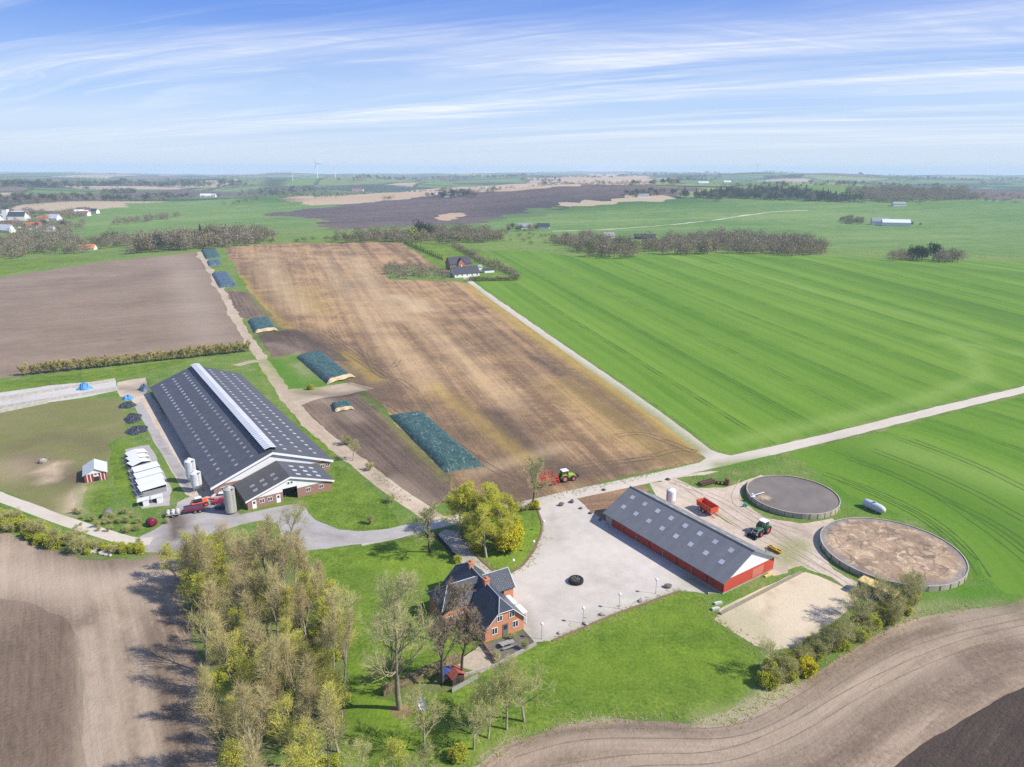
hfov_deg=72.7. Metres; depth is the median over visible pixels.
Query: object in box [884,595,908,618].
scrub tree
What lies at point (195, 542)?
copse tree
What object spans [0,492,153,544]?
road
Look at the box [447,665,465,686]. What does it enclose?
playhouse
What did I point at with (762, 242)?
copper tree
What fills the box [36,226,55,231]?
village house
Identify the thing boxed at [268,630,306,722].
copse tree
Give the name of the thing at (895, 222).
white farm barn
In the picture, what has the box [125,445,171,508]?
calf pen floor
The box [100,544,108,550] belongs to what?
hedge shrub
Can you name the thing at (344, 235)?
ridge tree
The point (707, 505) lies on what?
tipping trailer
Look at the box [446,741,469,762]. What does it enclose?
garden bush
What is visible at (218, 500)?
parked car
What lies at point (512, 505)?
grove tree
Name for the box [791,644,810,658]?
scrub bush
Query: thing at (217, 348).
hedgerow tree
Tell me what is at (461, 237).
ridge tree
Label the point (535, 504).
yellow shrub
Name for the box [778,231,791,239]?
copper tree
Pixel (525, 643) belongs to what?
garden bush
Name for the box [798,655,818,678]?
yellow green bush
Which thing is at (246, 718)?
copse tree
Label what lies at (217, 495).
parked car
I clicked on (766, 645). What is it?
scrub tree
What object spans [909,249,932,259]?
clump tree
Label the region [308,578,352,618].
leafing tree
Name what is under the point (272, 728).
undergrowth shrub
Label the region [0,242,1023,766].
grass verge
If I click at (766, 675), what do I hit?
green scrub bush
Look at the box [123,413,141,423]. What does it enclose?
sheeting heap
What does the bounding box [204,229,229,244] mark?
wood tree
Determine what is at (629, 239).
hollow tree
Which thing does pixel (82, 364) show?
hedgerow tree
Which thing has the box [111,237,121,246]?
slope tree
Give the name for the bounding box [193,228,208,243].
wood tree
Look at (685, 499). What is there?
dirt yard
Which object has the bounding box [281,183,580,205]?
field
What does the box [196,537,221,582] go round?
copse tree
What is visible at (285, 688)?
undergrowth shrub
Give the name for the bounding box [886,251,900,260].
corner tree
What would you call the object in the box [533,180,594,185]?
distant woodland
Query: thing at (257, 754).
undergrowth shrub
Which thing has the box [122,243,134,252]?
wood tree
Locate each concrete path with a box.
[132,393,212,499]
[135,402,194,488]
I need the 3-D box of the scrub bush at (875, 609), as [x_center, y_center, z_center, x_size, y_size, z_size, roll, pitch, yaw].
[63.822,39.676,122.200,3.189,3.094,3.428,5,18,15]
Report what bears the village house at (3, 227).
on the countryside
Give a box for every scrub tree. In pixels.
[753,630,789,665]
[815,619,853,654]
[830,610,867,638]
[839,583,868,615]
[849,598,879,621]
[852,576,888,605]
[872,572,893,602]
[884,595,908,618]
[887,582,909,610]
[894,567,927,595]
[894,572,925,590]
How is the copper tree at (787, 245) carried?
on the wheat field at (729, 353)
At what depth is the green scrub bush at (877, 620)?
118.18 m
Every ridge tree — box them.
[333,229,341,240]
[343,229,351,242]
[345,231,356,241]
[354,232,363,241]
[357,228,371,237]
[362,234,373,241]
[386,228,399,239]
[387,226,402,241]
[394,234,406,241]
[404,234,415,242]
[416,230,428,239]
[416,235,424,242]
[445,230,458,242]
[457,226,464,242]
[467,233,481,242]
[474,230,492,242]
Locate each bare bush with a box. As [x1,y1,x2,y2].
[229,528,252,547]
[271,529,289,547]
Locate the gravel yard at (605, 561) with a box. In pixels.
[438,499,719,641]
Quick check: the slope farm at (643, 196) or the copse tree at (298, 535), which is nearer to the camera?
the copse tree at (298, 535)
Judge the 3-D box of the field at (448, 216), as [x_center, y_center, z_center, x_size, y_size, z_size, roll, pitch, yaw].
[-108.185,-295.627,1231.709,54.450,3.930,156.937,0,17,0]
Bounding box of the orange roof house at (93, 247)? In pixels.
[78,244,97,250]
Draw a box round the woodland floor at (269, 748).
[180,551,351,766]
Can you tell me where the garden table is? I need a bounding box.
[498,639,515,650]
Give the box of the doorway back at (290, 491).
[282,487,294,496]
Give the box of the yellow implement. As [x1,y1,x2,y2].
[767,545,781,553]
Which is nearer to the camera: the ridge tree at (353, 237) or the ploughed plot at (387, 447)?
the ploughed plot at (387, 447)
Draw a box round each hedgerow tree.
[16,362,28,374]
[21,366,30,374]
[32,364,43,373]
[36,362,42,372]
[40,361,49,372]
[48,359,56,372]
[49,358,60,370]
[59,359,68,370]
[66,356,76,370]
[72,357,81,369]
[77,359,84,369]
[81,357,92,368]
[91,356,98,367]
[103,353,110,364]
[116,354,123,365]
[123,353,128,363]
[127,354,135,363]
[134,352,141,362]
[141,352,149,362]
[148,349,154,360]
[157,350,166,359]
[174,349,183,358]
[180,349,188,358]
[181,346,187,358]
[188,345,199,355]
[188,348,196,357]
[199,344,205,354]
[209,344,215,355]
[214,343,220,352]
[224,343,233,353]
[244,339,250,351]
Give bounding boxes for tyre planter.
[568,575,583,585]
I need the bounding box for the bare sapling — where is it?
[364,513,373,523]
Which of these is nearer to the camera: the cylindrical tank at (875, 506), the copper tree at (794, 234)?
the cylindrical tank at (875, 506)
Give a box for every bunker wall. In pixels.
[0,378,114,399]
[0,387,118,408]
[0,400,47,412]
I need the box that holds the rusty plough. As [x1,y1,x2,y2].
[715,478,728,484]
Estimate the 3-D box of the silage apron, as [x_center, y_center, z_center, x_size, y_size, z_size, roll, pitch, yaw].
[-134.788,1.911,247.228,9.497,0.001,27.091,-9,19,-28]
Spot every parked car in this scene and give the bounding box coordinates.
[210,491,223,499]
[212,496,223,504]
[214,501,224,509]
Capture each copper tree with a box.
[637,231,654,248]
[641,238,656,251]
[651,239,662,251]
[655,239,671,253]
[668,238,687,254]
[674,235,691,243]
[674,239,689,254]
[678,244,696,254]
[694,235,711,248]
[696,230,706,236]
[700,237,712,251]
[705,235,721,247]
[712,239,724,251]
[715,229,728,243]
[722,242,738,253]
[732,234,747,251]
[735,235,753,244]
[741,242,754,253]
[744,238,761,252]
[753,239,769,253]
[753,243,762,253]
[756,227,766,237]
[760,244,767,254]
[766,240,782,251]
[769,244,780,254]
[773,241,785,253]
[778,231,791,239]
[783,239,797,255]
[784,232,799,238]
[784,237,797,253]
[799,236,807,252]
[804,244,814,253]
[807,241,819,254]
[811,245,825,254]
[819,242,830,250]
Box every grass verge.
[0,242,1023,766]
[676,456,806,487]
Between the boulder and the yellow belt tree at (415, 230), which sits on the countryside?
the yellow belt tree at (415, 230)
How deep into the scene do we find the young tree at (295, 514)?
142.47 m
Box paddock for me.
[0,398,127,512]
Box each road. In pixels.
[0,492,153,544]
[362,386,1023,545]
[701,450,730,461]
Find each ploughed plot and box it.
[224,290,273,318]
[258,330,349,360]
[302,393,454,506]
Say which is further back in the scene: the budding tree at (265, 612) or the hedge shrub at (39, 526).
the hedge shrub at (39, 526)
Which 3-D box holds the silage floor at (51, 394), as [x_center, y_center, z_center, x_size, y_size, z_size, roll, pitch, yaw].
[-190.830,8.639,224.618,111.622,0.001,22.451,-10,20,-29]
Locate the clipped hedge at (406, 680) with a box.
[380,652,460,695]
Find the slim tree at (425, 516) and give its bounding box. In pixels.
[406,502,440,552]
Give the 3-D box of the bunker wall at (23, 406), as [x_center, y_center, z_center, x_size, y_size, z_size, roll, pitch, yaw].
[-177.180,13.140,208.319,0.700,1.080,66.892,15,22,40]
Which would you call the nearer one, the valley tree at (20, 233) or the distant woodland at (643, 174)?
the valley tree at (20, 233)
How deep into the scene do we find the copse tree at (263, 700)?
86.99 m
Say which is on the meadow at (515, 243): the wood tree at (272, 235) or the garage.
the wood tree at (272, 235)
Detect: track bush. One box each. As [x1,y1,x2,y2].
[341,434,350,444]
[364,461,373,470]
[386,492,395,502]
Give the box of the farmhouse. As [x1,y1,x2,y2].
[427,559,526,642]
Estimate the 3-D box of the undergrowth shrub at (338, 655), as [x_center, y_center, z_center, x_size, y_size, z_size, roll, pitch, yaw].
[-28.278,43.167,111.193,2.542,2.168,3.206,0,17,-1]
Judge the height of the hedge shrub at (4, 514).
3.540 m
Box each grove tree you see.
[439,485,473,537]
[446,478,483,527]
[458,484,500,537]
[463,503,508,557]
[467,482,504,529]
[488,501,522,551]
[492,493,523,526]
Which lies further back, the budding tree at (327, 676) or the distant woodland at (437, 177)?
the distant woodland at (437, 177)
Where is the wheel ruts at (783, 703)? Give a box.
[511,611,1023,766]
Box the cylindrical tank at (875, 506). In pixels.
[862,499,885,512]
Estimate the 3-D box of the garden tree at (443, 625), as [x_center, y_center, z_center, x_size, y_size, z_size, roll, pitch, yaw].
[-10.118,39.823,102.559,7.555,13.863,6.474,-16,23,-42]
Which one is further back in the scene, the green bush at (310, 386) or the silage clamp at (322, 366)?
the silage clamp at (322, 366)
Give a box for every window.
[492,627,497,634]
[497,615,502,621]
[509,611,514,617]
[513,620,517,627]
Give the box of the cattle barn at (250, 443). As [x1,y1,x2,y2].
[150,363,334,509]
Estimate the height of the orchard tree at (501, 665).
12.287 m
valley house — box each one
[518,223,531,228]
[537,223,549,228]
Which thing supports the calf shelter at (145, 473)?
on the calf pen floor at (153, 458)
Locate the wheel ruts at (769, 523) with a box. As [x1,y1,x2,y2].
[670,479,854,585]
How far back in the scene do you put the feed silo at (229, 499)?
156.71 m
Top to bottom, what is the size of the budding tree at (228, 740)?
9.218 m
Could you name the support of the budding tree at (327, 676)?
on the woodland floor at (269, 748)
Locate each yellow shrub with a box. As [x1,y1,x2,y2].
[472,543,481,552]
[493,525,523,553]
[509,517,524,537]
[529,499,539,508]
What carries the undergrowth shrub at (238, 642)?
on the woodland floor at (269, 748)
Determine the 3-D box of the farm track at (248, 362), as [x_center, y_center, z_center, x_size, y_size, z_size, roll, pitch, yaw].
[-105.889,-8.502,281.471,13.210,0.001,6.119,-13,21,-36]
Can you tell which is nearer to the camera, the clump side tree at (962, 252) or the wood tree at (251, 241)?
the clump side tree at (962, 252)
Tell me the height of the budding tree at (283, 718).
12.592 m
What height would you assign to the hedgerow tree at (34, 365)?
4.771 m
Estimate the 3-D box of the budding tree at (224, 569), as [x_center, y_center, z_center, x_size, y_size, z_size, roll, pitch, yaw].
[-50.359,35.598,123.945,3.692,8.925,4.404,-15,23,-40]
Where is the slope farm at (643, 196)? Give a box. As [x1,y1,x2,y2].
[636,194,648,197]
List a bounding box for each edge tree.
[337,731,388,766]
[374,735,415,766]
[396,738,441,766]
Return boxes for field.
[0,190,264,204]
[0,253,243,377]
[0,532,216,766]
[0,598,87,766]
[34,197,334,237]
[224,241,701,504]
[263,184,702,228]
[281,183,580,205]
[403,242,510,275]
[435,213,465,220]
[473,250,1023,453]
[475,599,1023,766]
[480,196,1023,253]
[551,173,655,184]
[788,395,1023,594]
[878,186,1023,200]
[894,687,1023,766]
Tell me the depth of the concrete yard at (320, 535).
151.53 m
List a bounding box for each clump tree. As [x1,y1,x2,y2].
[907,246,919,258]
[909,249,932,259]
[910,244,927,256]
[924,241,943,260]
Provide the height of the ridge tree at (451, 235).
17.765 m
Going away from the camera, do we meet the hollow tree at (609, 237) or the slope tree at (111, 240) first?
the hollow tree at (609, 237)
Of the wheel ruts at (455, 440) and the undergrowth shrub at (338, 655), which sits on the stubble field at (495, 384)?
the wheel ruts at (455, 440)
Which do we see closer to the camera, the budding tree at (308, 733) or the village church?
the budding tree at (308, 733)
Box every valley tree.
[0,244,14,253]
[4,239,19,254]
[5,232,21,242]
[5,248,20,257]
[6,235,23,246]
[11,227,25,238]
[12,243,23,255]
[19,247,28,255]
[21,241,37,250]
[33,238,49,250]
[40,231,56,244]
[45,228,58,235]
[47,239,66,253]
[61,246,70,253]
[69,240,81,253]
[72,236,87,244]
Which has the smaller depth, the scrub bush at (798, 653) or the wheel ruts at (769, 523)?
the scrub bush at (798, 653)
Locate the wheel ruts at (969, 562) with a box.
[824,439,1023,576]
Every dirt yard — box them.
[650,481,787,575]
[661,471,877,600]
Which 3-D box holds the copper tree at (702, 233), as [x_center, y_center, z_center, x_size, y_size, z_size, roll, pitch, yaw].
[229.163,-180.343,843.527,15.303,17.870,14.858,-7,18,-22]
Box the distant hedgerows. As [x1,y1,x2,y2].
[0,170,1023,204]
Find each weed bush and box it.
[91,520,99,525]
[99,516,107,524]
[116,516,124,522]
[123,524,131,532]
[133,523,141,530]
[134,515,142,522]
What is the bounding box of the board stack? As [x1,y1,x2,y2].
[711,606,719,610]
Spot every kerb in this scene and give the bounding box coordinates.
[460,509,542,572]
[552,590,679,640]
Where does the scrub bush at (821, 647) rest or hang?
on the grass verge at (292, 370)
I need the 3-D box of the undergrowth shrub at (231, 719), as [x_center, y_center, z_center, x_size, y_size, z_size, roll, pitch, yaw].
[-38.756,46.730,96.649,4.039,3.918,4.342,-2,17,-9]
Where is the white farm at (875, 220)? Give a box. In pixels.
[870,217,889,224]
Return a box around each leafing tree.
[155,541,179,578]
[170,530,202,561]
[175,543,198,585]
[175,566,195,608]
[181,571,210,615]
[190,553,214,584]
[195,529,209,552]
[198,670,228,709]
[214,736,247,766]
[222,646,258,699]
[271,631,311,683]
[284,740,332,766]
[291,569,324,615]
[306,596,335,626]
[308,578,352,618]
[313,646,343,690]
[316,670,356,717]
[324,608,360,654]
[327,607,345,638]
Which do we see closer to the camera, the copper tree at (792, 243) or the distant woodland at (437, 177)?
the copper tree at (792, 243)
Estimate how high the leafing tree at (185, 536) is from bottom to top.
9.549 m
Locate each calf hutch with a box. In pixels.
[137,496,148,506]
[151,493,162,502]
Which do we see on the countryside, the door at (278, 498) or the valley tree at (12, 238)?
the valley tree at (12, 238)
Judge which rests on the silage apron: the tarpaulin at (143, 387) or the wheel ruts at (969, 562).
the tarpaulin at (143, 387)
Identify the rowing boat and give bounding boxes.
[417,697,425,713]
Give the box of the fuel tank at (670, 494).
[666,487,675,502]
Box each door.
[252,500,256,508]
[276,494,280,502]
[503,623,507,635]
[752,564,763,577]
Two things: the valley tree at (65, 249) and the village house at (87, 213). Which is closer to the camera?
the valley tree at (65, 249)
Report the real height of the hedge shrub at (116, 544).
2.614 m
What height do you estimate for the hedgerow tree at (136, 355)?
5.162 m
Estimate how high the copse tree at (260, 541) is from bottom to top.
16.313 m
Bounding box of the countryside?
[0,171,1023,273]
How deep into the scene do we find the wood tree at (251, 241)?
703.37 m
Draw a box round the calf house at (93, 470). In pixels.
[82,459,107,482]
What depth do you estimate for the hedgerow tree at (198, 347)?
287.52 m
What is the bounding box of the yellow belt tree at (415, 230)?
[408,226,419,236]
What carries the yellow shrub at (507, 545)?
on the lawn at (530, 521)
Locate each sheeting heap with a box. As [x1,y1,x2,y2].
[118,401,136,408]
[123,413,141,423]
[124,425,147,435]
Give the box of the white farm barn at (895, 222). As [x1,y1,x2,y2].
[880,219,910,225]
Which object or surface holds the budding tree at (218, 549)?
on the woodland floor at (269, 748)
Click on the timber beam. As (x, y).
(737, 604)
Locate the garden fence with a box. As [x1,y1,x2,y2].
[452,675,477,692]
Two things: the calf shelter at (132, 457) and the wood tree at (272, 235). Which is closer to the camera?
the calf shelter at (132, 457)
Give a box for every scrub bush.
[754,670,776,691]
[758,667,780,688]
[760,663,779,674]
[761,656,780,668]
[762,657,781,668]
[771,664,786,686]
[775,651,795,664]
[776,659,789,678]
[778,649,795,656]
[784,667,799,681]
[785,656,802,679]
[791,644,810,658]
[792,640,812,655]
[799,649,810,657]
[803,636,823,650]
[805,648,816,658]
[808,631,821,643]
[811,636,828,657]
[813,649,824,660]
[818,623,831,638]
[819,631,836,651]
[826,629,843,647]
[834,633,849,652]
[842,627,855,642]
[849,615,861,623]
[853,627,869,642]
[854,630,862,641]
[857,611,873,621]
[861,618,876,632]
[865,612,884,629]
[869,600,883,611]
[877,598,892,607]
[877,608,888,623]
[878,606,896,624]
[885,607,903,625]
[900,587,914,603]
[902,589,921,606]
[903,604,912,615]
[904,596,914,606]
[911,581,924,598]
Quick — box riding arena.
[714,572,856,648]
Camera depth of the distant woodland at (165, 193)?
1928.09 m
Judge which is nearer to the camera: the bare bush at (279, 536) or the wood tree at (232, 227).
the bare bush at (279, 536)
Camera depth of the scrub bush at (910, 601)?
123.46 m
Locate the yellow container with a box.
[857,575,900,601]
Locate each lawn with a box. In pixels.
[0,350,254,392]
[0,359,187,390]
[82,481,111,515]
[107,439,136,503]
[255,366,333,457]
[303,462,399,529]
[311,535,758,766]
[461,507,540,571]
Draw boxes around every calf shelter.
[122,448,146,460]
[122,453,148,464]
[123,457,150,470]
[128,461,159,475]
[130,467,161,483]
[132,473,164,488]
[135,479,166,496]
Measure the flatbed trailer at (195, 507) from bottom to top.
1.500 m
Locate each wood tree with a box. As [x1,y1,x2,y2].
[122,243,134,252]
[129,233,141,245]
[133,228,146,240]
[133,234,152,252]
[134,234,158,252]
[149,234,161,249]
[153,238,171,251]
[154,234,170,250]
[167,230,178,249]
[168,229,190,250]
[176,232,188,246]
[180,239,191,249]
[187,237,198,248]
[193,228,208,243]
[194,235,205,247]
[200,232,219,246]
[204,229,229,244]
[206,232,221,246]
[207,226,223,235]
[220,238,233,245]
[222,235,240,245]
[227,222,245,231]
[227,229,242,244]
[235,227,250,243]
[241,231,253,245]
[250,230,266,242]
[253,227,268,241]
[267,228,280,238]
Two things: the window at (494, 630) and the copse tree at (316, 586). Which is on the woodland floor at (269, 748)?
the copse tree at (316, 586)
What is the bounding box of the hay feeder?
[37,457,47,463]
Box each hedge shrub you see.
[0,516,13,530]
[1,509,11,517]
[1,520,15,531]
[6,506,26,518]
[10,514,26,531]
[19,517,33,529]
[20,529,30,535]
[23,531,34,539]
[25,521,48,535]
[29,518,48,533]
[29,521,52,533]
[31,533,43,544]
[34,531,46,544]
[42,534,62,549]
[45,528,61,545]
[56,533,66,546]
[59,531,73,545]
[65,529,84,541]
[65,538,83,552]
[67,523,88,542]
[70,534,89,553]
[83,548,91,555]
[85,539,97,548]
[91,538,103,548]
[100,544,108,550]
[107,541,119,552]
[107,544,115,553]
[118,544,127,554]
[126,542,137,552]
[133,542,145,554]
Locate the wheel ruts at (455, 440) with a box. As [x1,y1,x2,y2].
[271,329,698,480]
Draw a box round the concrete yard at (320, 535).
[139,496,418,552]
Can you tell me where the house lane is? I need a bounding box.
[463,277,710,457]
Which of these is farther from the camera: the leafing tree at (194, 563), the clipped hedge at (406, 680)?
the leafing tree at (194, 563)
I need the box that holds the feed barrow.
[166,508,180,517]
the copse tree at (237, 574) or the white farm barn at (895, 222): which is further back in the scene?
the white farm barn at (895, 222)
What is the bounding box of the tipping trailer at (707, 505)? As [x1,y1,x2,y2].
[696,497,718,515]
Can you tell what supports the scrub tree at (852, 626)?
on the grass verge at (292, 370)
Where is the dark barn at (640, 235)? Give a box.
[634,234,655,238]
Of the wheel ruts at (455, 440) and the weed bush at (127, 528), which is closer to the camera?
the weed bush at (127, 528)
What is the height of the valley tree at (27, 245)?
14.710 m
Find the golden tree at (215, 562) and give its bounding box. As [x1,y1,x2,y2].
[196,541,227,587]
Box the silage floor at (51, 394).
[0,380,116,404]
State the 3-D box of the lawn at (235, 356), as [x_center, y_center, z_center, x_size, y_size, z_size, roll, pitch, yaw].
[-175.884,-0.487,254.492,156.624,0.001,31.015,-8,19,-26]
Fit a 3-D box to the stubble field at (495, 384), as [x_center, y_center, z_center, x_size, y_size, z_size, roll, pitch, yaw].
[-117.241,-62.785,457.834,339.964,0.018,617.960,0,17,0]
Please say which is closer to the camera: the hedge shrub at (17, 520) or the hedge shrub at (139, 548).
the hedge shrub at (139, 548)
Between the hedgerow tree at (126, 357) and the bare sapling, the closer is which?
the bare sapling
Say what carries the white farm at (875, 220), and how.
on the field at (983, 226)
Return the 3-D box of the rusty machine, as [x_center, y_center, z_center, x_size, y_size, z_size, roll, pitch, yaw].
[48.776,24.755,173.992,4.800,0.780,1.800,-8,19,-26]
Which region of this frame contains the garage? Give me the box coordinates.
[481,268,494,272]
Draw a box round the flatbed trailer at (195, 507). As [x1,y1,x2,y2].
[180,503,203,513]
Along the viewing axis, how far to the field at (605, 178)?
3668.36 m
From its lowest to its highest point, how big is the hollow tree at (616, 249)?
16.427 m
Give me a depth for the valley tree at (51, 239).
730.28 m
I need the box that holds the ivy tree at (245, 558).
[232,544,257,589]
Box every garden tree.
[356,566,445,710]
[425,613,467,684]
[428,578,474,636]
[440,599,495,670]
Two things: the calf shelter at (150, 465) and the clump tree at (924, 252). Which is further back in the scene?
the clump tree at (924, 252)
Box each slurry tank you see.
[746,475,840,518]
[819,517,969,591]
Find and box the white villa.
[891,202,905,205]
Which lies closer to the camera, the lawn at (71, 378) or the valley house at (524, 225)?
the lawn at (71, 378)
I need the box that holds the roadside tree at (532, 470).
[521,455,554,509]
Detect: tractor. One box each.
[558,468,578,482]
[746,518,771,540]
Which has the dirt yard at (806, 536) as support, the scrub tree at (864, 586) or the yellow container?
the yellow container
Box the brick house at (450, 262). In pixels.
[445,255,471,269]
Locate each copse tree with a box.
[172,577,223,668]
[174,533,195,585]
[174,542,196,600]
[184,688,241,759]
[185,522,218,585]
[192,662,220,725]
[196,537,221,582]
[201,607,237,690]
[210,584,239,660]
[212,520,240,570]
[222,677,276,762]
[224,558,247,631]
[227,536,260,605]
[227,560,248,593]
[228,681,252,741]
[236,588,265,669]
[236,728,284,766]
[241,613,288,694]
[242,753,270,766]
[243,546,262,592]
[244,570,265,629]
[244,679,285,758]
[245,512,277,573]
[246,524,271,593]
[246,635,289,733]
[251,569,292,630]
[259,559,291,649]
[261,533,296,616]
[264,673,294,741]
[265,538,291,587]
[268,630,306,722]
[282,590,307,643]
[283,525,312,585]
[286,530,316,596]
[286,575,317,646]
[286,678,319,757]
[290,547,313,602]
[291,649,329,741]
[306,567,325,620]
[306,620,337,690]
[309,559,330,596]
[311,686,351,766]
[315,583,347,669]
[332,605,360,686]
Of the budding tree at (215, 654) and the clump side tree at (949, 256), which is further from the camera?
the clump side tree at (949, 256)
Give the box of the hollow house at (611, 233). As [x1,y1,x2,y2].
[603,232,614,237]
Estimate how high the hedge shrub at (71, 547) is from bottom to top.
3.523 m
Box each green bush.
[306,384,314,389]
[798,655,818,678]
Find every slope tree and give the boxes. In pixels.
[93,237,103,245]
[99,236,111,248]
[103,226,115,236]
[103,235,115,245]
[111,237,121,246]
[114,234,129,242]
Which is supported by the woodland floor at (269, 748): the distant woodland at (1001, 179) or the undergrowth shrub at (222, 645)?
the undergrowth shrub at (222, 645)
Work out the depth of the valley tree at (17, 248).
668.91 m
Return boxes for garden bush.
[389,658,403,674]
[426,667,434,677]
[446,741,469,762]
[452,553,462,562]
[492,649,501,657]
[508,632,515,639]
[520,638,528,648]
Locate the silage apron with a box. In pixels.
[117,378,146,397]
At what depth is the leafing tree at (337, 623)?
112.82 m
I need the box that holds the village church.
[1,206,26,220]
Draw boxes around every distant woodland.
[0,177,246,187]
[0,191,193,202]
[0,206,46,216]
[0,216,88,233]
[48,206,90,217]
[100,187,137,193]
[111,211,180,224]
[142,191,170,198]
[241,185,318,193]
[338,174,480,181]
[424,188,480,197]
[480,173,605,177]
[521,177,680,184]
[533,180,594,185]
[614,170,666,176]
[624,185,680,195]
[676,173,722,180]
[679,182,869,201]
[704,171,997,175]
[763,174,802,179]
[801,179,927,186]
[844,184,982,201]
[896,176,1022,180]
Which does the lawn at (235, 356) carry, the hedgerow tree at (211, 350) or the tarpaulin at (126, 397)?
the hedgerow tree at (211, 350)
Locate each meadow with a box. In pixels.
[0,227,1023,276]
[0,257,101,274]
[260,239,415,244]
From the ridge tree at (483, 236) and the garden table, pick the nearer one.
the garden table
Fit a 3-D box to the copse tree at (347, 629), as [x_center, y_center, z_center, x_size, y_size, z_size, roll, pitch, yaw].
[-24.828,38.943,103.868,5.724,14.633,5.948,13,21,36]
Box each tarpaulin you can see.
[77,382,92,390]
[122,395,133,400]
[139,383,148,391]
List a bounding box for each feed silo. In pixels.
[184,458,195,483]
[189,470,201,492]
[223,485,236,513]
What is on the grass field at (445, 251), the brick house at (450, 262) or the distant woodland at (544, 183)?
the brick house at (450, 262)
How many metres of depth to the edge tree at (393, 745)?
86.83 m
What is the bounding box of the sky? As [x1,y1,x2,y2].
[0,0,1023,175]
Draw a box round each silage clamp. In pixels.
[201,248,220,258]
[207,259,221,265]
[212,271,236,287]
[248,316,276,333]
[296,350,354,383]
[331,400,353,412]
[389,411,483,472]
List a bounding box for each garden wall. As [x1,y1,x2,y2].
[436,534,455,555]
[448,663,497,681]
[482,641,497,662]
[497,642,536,664]
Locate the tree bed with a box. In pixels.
[390,704,412,718]
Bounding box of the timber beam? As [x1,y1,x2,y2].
[719,571,801,614]
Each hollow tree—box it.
[554,237,566,244]
[560,231,572,238]
[567,235,575,246]
[584,241,595,254]
[600,232,613,241]
[601,240,609,256]
[603,239,620,257]
[610,241,621,256]
[613,247,630,256]
[622,236,638,245]
[630,247,641,255]
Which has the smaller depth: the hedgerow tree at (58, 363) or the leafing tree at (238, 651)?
the leafing tree at (238, 651)
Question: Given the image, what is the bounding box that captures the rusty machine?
[697,478,715,485]
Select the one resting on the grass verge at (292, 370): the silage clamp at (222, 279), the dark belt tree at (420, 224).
the silage clamp at (222, 279)
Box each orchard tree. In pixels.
[395,672,450,752]
[451,696,503,749]
[463,669,514,738]
[466,666,526,729]
[488,651,562,721]
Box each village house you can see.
[0,224,15,232]
[24,222,41,229]
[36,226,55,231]
[37,215,48,220]
[48,214,61,220]
[79,211,90,215]
[90,208,99,213]
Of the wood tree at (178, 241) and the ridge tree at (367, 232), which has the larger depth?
the ridge tree at (367, 232)
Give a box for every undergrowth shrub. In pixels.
[192,593,214,609]
[207,634,230,657]
[207,648,221,665]
[213,666,232,682]
[220,708,243,733]
[220,722,234,738]
[226,607,242,628]
[228,631,249,652]
[239,742,267,765]
[250,594,267,611]
[250,638,270,652]
[256,708,287,739]
[275,678,288,695]
[280,584,298,605]
[281,661,299,680]
[294,646,316,666]
[302,636,319,647]
[304,578,320,601]
[305,642,326,658]
[307,620,332,641]
[318,753,340,766]
[330,644,342,662]
[335,688,348,710]
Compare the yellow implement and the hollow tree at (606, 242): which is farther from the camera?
the hollow tree at (606, 242)
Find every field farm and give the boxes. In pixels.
[200,194,216,197]
[352,188,363,190]
[698,181,708,183]
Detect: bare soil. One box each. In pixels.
[375,665,482,702]
[578,485,649,520]
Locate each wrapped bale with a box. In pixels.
[102,508,112,516]
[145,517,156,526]
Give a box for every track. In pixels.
[196,252,442,518]
[234,360,266,365]
[282,382,373,405]
[567,210,805,230]
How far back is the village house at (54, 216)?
1082.04 m
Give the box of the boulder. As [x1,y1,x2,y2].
[664,583,671,587]
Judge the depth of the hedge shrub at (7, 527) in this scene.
149.06 m
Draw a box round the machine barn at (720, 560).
[603,486,778,593]
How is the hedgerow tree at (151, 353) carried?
on the grass verge at (292, 370)
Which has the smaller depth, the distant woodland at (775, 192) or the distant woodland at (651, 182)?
the distant woodland at (775, 192)
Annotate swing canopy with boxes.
[439,665,450,679]
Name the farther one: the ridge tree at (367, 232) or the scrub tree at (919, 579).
the ridge tree at (367, 232)
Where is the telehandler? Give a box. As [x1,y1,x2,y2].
[190,496,214,505]
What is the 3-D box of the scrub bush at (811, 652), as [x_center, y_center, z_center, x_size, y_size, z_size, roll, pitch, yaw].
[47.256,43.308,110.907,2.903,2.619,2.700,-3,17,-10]
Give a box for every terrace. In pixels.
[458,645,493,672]
[487,631,533,659]
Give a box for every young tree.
[270,500,308,545]
[326,582,364,630]
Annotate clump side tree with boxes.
[934,247,948,260]
[941,252,953,262]
[947,251,959,261]
[949,247,957,259]
[953,249,967,262]
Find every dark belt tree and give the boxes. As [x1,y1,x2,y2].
[412,219,424,230]
[424,224,433,232]
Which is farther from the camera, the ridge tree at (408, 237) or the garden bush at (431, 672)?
the ridge tree at (408, 237)
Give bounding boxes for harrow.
[537,470,559,487]
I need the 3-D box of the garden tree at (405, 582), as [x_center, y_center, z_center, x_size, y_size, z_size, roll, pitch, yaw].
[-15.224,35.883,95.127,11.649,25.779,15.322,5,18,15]
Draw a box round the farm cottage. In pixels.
[450,265,479,277]
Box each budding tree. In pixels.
[196,566,219,607]
[200,600,222,628]
[202,528,233,587]
[205,531,231,572]
[205,631,229,667]
[206,571,231,626]
[215,739,238,766]
[219,564,233,604]
[220,693,240,740]
[223,627,248,671]
[233,613,256,661]
[233,662,259,717]
[237,598,256,646]
[242,642,282,716]
[245,558,266,596]
[254,583,273,638]
[264,689,307,765]
[273,614,298,656]
[274,583,297,623]
[276,742,302,766]
[277,547,294,586]
[277,628,316,701]
[285,717,326,765]
[310,647,337,708]
[313,678,346,751]
[315,661,348,726]

